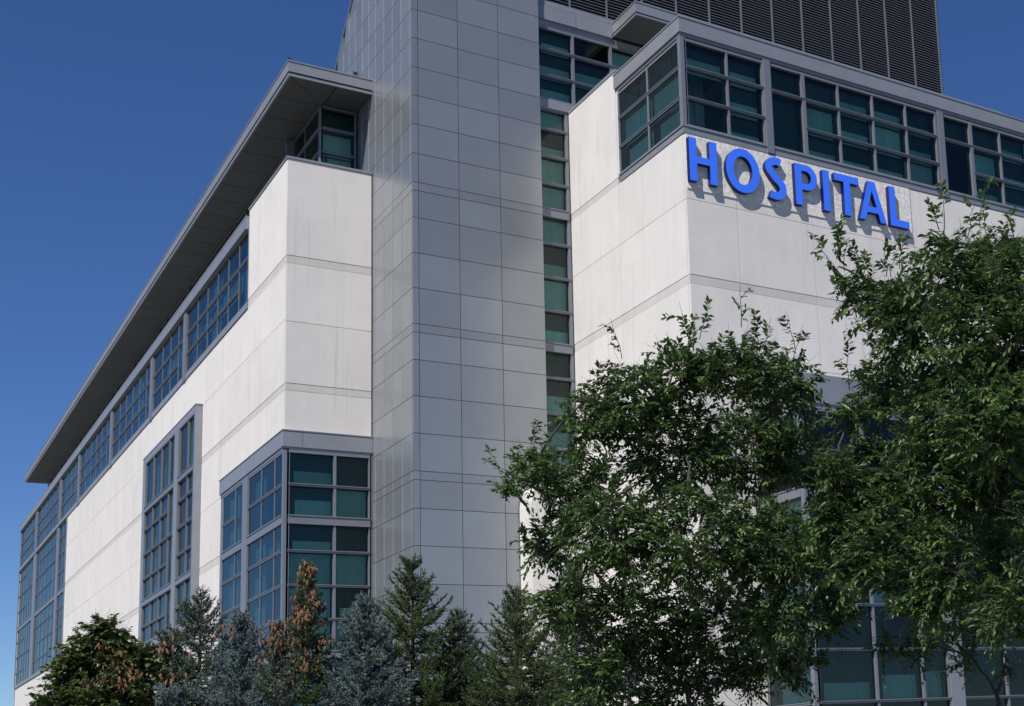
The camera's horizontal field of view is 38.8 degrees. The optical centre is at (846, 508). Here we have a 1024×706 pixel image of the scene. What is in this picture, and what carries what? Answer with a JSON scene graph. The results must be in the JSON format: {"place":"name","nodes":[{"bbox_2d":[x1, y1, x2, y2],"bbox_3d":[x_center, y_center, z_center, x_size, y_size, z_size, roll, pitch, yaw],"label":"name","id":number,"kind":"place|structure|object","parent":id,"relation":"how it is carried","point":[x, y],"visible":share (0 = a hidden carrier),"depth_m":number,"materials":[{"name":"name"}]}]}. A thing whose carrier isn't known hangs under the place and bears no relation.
{"place":"outdoors","nodes":[
{"label":"outdoors","id":0,"kind":"place"},
{"bbox_2d":[0,0,1023,705],"label":"sky","id":1,"kind":"structure","parent":0,"point":[117,117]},
{"bbox_2d":[598,638,661,705],"bbox_3d":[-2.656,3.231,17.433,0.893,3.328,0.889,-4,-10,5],"label":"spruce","id":2,"kind":"object","parent":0,"point":[634,682],"visible":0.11,"depth_m":17.51,"materials":[{"name":"green plant"}]},
{"label":"ground","id":3,"kind":"structure","parent":0,"visible":0},
{"bbox_2d":[25,608,171,705],"bbox_3d":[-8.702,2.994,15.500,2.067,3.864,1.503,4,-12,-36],"label":"seed tree","id":4,"kind":"object","parent":3,"relation":"on","point":[98,659],"visible":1,"depth_m":15.76,"materials":[{"name":"green plant"}]},
{"bbox_2d":[152,683,189,705],"bbox_3d":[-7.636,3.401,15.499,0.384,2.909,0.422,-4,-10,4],"label":"spruce","id":5,"kind":"object","parent":3,"relation":"on","point":[168,697],"visible":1,"depth_m":15.65,"materials":[{"name":"green plant"}]},
{"bbox_2d":[148,625,209,705],"bbox_3d":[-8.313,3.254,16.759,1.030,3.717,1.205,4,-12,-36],"label":"spruce","id":6,"kind":"object","parent":3,"relation":"on","point":[167,645],"visible":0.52,"depth_m":16.99,"materials":[{"name":"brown plant"}]},
{"bbox_2d":[152,585,261,705],"bbox_3d":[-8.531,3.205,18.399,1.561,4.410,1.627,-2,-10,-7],"label":"spruce","id":7,"kind":"object","parent":3,"relation":"on","point":[201,623],"visible":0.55,"depth_m":18.52,"materials":[{"name":"green plant"}]},
{"bbox_2d":[182,606,303,705],"bbox_3d":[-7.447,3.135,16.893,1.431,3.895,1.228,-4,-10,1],"label":"spruce","id":8,"kind":"object","parent":3,"relation":"on","point":[244,627],"visible":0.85,"depth_m":16.99,"materials":[{"name":"green plant"}]},
{"bbox_2d":[246,616,304,705],"bbox_3d":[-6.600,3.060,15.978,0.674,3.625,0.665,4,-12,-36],"label":"spruce","id":9,"kind":"object","parent":3,"relation":"on","point":[275,641],"visible":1,"depth_m":16.11,"materials":[{"name":"green plant"}]},
{"bbox_2d":[279,559,343,705],"bbox_3d":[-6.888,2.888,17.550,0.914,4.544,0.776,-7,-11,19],"label":"spruce","id":10,"kind":"object","parent":3,"relation":"on","point":[305,643],"visible":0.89,"depth_m":17.68,"materials":[{"name":"brown plant"}]},
{"bbox_2d":[310,590,418,705],"bbox_3d":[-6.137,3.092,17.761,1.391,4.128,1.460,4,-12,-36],"label":"spruce","id":11,"kind":"object","parent":3,"relation":"on","point":[364,655],"visible":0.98,"depth_m":17.80,"materials":[{"name":"green plant"}]},
{"bbox_2d":[340,553,491,705],"bbox_3d":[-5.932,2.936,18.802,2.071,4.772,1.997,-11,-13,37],"label":"spruce","id":12,"kind":"object","parent":3,"relation":"on","point":[425,665],"visible":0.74,"depth_m":18.98,"materials":[{"name":"green plant"}]},
{"bbox_2d":[417,606,507,705],"bbox_3d":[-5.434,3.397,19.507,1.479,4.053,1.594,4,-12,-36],"label":"spruce","id":13,"kind":"object","parent":3,"relation":"on","point":[462,636],"visible":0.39,"depth_m":19.53,"materials":[{"name":"green plant"}]},
{"bbox_2d":[446,581,578,705],"bbox_3d":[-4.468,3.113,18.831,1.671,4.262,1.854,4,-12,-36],"label":"spruce","id":14,"kind":"object","parent":3,"relation":"on","point":[518,682],"visible":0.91,"depth_m":18.82,"materials":[{"name":"green plant"}]},
{"bbox_2d":[13,0,1023,705],"bbox_3d":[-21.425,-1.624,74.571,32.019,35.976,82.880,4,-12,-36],"label":"hospital building","id":15,"kind":"structure","parent":3,"relation":"on","point":[417,256],"depth_m":43.82,"materials":[{"name":"concrete"}]},
{"bbox_2d":[20,514,35,567],"bbox_3d":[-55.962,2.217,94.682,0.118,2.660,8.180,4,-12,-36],"label":"ribbon window","id":16,"kind":"structure","parent":15,"relation":"in","point":[28,534],"depth_m":94.86,"materials":[{"name":"blue glass"}]},
{"bbox_2d":[37,482,59,547],"bbox_3d":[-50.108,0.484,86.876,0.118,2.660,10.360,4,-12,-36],"label":"ribbon window","id":17,"kind":"structure","parent":15,"relation":"in","point":[48,513],"depth_m":86.98,"materials":[{"name":"blue glass"}]},
{"bbox_2d":[61,458,77,519],"bbox_3d":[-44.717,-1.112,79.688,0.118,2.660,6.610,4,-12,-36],"label":"ribbon window","id":18,"kind":"structure","parent":15,"relation":"in","point":[69,481],"depth_m":79.90,"materials":[{"name":"blue glass"}]},
{"bbox_2d":[79,415,109,498],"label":"ribbon window","id":19,"kind":"structure","parent":15,"relation":"in","point":[96,459],"depth_m":73.76,"materials":[{"name":"blue glass"}]},
{"bbox_2d":[112,362,149,459],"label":"ribbon window","id":20,"kind":"structure","parent":15,"relation":"in","point":[129,419],"depth_m":65.39,"materials":[{"name":"blue glass"}]},
{"bbox_2d":[140,433,174,642],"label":"box window","id":21,"kind":"structure","parent":15,"relation":"in","point":[159,508],"depth_m":56.94,"materials":[{"name":"blue glass"}]},
{"bbox_2d":[48,153,285,486],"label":"ledge","id":22,"kind":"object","parent":15,"relation":"in","point":[246,212],"depth_m":64.71,"materials":[{"name":"grey paint"}]},
{"bbox_2d":[152,317,183,412],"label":"ribbon window","id":23,"kind":"structure","parent":15,"relation":"in","point":[168,374],"depth_m":58.77,"materials":[{"name":"blue glass"}]},
{"bbox_2d":[174,412,230,627],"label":"box window","id":24,"kind":"structure","parent":15,"relation":"in","point":[185,477],"depth_m":52.86,"materials":[{"name":"blue glass"}]},
{"bbox_2d":[186,231,247,372],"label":"ribbon window","id":25,"kind":"structure","parent":15,"relation":"in","point":[228,296],"depth_m":51.65,"materials":[{"name":"blue glass"}]},
{"bbox_2d":[219,482,241,684],"bbox_3d":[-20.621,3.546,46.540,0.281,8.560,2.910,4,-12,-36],"label":"bay window","id":26,"kind":"structure","parent":15,"relation":"in","point":[235,510],"depth_m":47.19,"materials":[{"name":"blue glass"}]},
{"bbox_2d":[245,452,290,705],"bbox_3d":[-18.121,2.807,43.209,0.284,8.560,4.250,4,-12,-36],"label":"bay window","id":27,"kind":"structure","parent":15,"relation":"in","point":[269,483],"depth_m":43.86,"materials":[{"name":"blue glass"}]},
{"bbox_2d":[294,107,326,162],"bbox_3d":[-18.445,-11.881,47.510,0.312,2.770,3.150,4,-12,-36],"label":"corner window","id":28,"kind":"structure","parent":15,"relation":"in","point":[306,143],"depth_m":47.54,"materials":[{"name":"grey paint"}]},
{"bbox_2d":[285,450,370,705],"bbox_3d":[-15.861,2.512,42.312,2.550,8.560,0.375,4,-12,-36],"label":"bay window","id":29,"kind":"structure","parent":15,"relation":"in","point":[335,508],"depth_m":42.73,"materials":[{"name":"teal glass"}]},
{"bbox_2d":[321,105,355,168],"bbox_3d":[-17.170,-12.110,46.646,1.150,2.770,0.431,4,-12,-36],"label":"corner window","id":30,"kind":"structure","parent":15,"relation":"in","point":[333,147],"depth_m":46.85,"materials":[{"name":"grey paint"}]},
{"bbox_2d":[540,106,575,476],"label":"slot window","id":31,"kind":"structure","parent":15,"relation":"in","point":[558,298],"depth_m":45.11,"materials":[{"name":"teal glass"}]},
{"bbox_2d":[538,25,636,131],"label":"upper window","id":32,"kind":"structure","parent":15,"relation":"in","point":[569,68],"depth_m":46.84,"materials":[{"name":"teal glass"}]},
{"bbox_2d":[617,40,679,172],"bbox_3d":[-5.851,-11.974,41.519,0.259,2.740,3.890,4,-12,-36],"label":"corner window","id":33,"kind":"structure","parent":15,"relation":"in","point":[667,99],"depth_m":41.62,"materials":[{"name":"grey paint"}]},
{"bbox_2d":[684,38,766,143],"bbox_3d":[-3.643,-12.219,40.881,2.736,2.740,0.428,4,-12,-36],"label":"corner window","id":34,"kind":"structure","parent":15,"relation":"in","point":[735,102],"depth_m":41.21,"materials":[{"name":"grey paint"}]},
{"bbox_2d":[757,412,811,705],"bbox_3d":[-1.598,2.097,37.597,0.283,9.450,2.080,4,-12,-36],"label":"bay window","id":35,"kind":"structure","parent":15,"relation":"in","point":[788,698],"depth_m":37.56,"materials":[{"name":"grey paint"}]},
{"bbox_2d":[685,134,912,237],"bbox_3d":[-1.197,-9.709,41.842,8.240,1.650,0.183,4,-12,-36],"label":"hospital sign","id":36,"kind":"object","parent":15,"relation":"attached to","point":[730,171],"visible":1,"depth_m":41.58,"materials":[{"name":"blue plastic"}]},
{"bbox_2d":[770,63,940,187],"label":"strip window","id":37,"kind":"structure","parent":15,"relation":"in","point":[847,125],"depth_m":44.01,"materials":[{"name":"teal glass"}]},
{"bbox_2d":[804,408,951,705],"bbox_3d":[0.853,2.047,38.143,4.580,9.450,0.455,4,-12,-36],"label":"bay window","id":38,"kind":"structure","parent":15,"relation":"in","point":[845,680],"depth_m":37.73,"materials":[{"name":"teal glass"}]},
{"bbox_2d":[931,114,1023,208],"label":"strip window","id":39,"kind":"structure","parent":15,"relation":"in","point":[999,155],"depth_m":47.60,"materials":[{"name":"teal glass"}]},
{"bbox_2d":[951,472,1023,705],"bbox_3d":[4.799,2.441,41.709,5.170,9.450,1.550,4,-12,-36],"label":"bay window","id":40,"kind":"structure","parent":15,"relation":"in","point":[976,690],"depth_m":41.72,"materials":[{"name":"grey paint"}]},
{"bbox_2d":[510,565,626,705],"bbox_3d":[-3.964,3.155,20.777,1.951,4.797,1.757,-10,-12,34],"label":"spruce","id":41,"kind":"object","parent":3,"relation":"on","point":[574,644],"visible":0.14,"depth_m":20.73,"materials":[{"name":"green plant"}]},
{"bbox_2d":[481,287,903,705],"bbox_3d":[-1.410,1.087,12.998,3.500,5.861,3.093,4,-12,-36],"label":"street tree","id":42,"kind":"object","parent":3,"relation":"on","point":[744,548],"visible":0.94,"depth_m":12.76,"materials":[{"name":"green plant"}]},
{"bbox_2d":[793,176,1023,674],"bbox_3d":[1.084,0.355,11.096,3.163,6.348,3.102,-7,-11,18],"label":"street tree","id":43,"kind":"object","parent":3,"relation":"on","point":[979,452],"visible":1,"depth_m":10.90,"materials":[{"name":"green plant"}]},
{"bbox_2d":[861,561,1022,705],"bbox_3d":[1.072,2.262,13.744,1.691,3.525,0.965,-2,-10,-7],"label":"street tree","id":44,"kind":"object","parent":3,"relation":"on","point":[930,646],"visible":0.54,"depth_m":13.84,"materials":[{"name":"green plant"}]}
]}

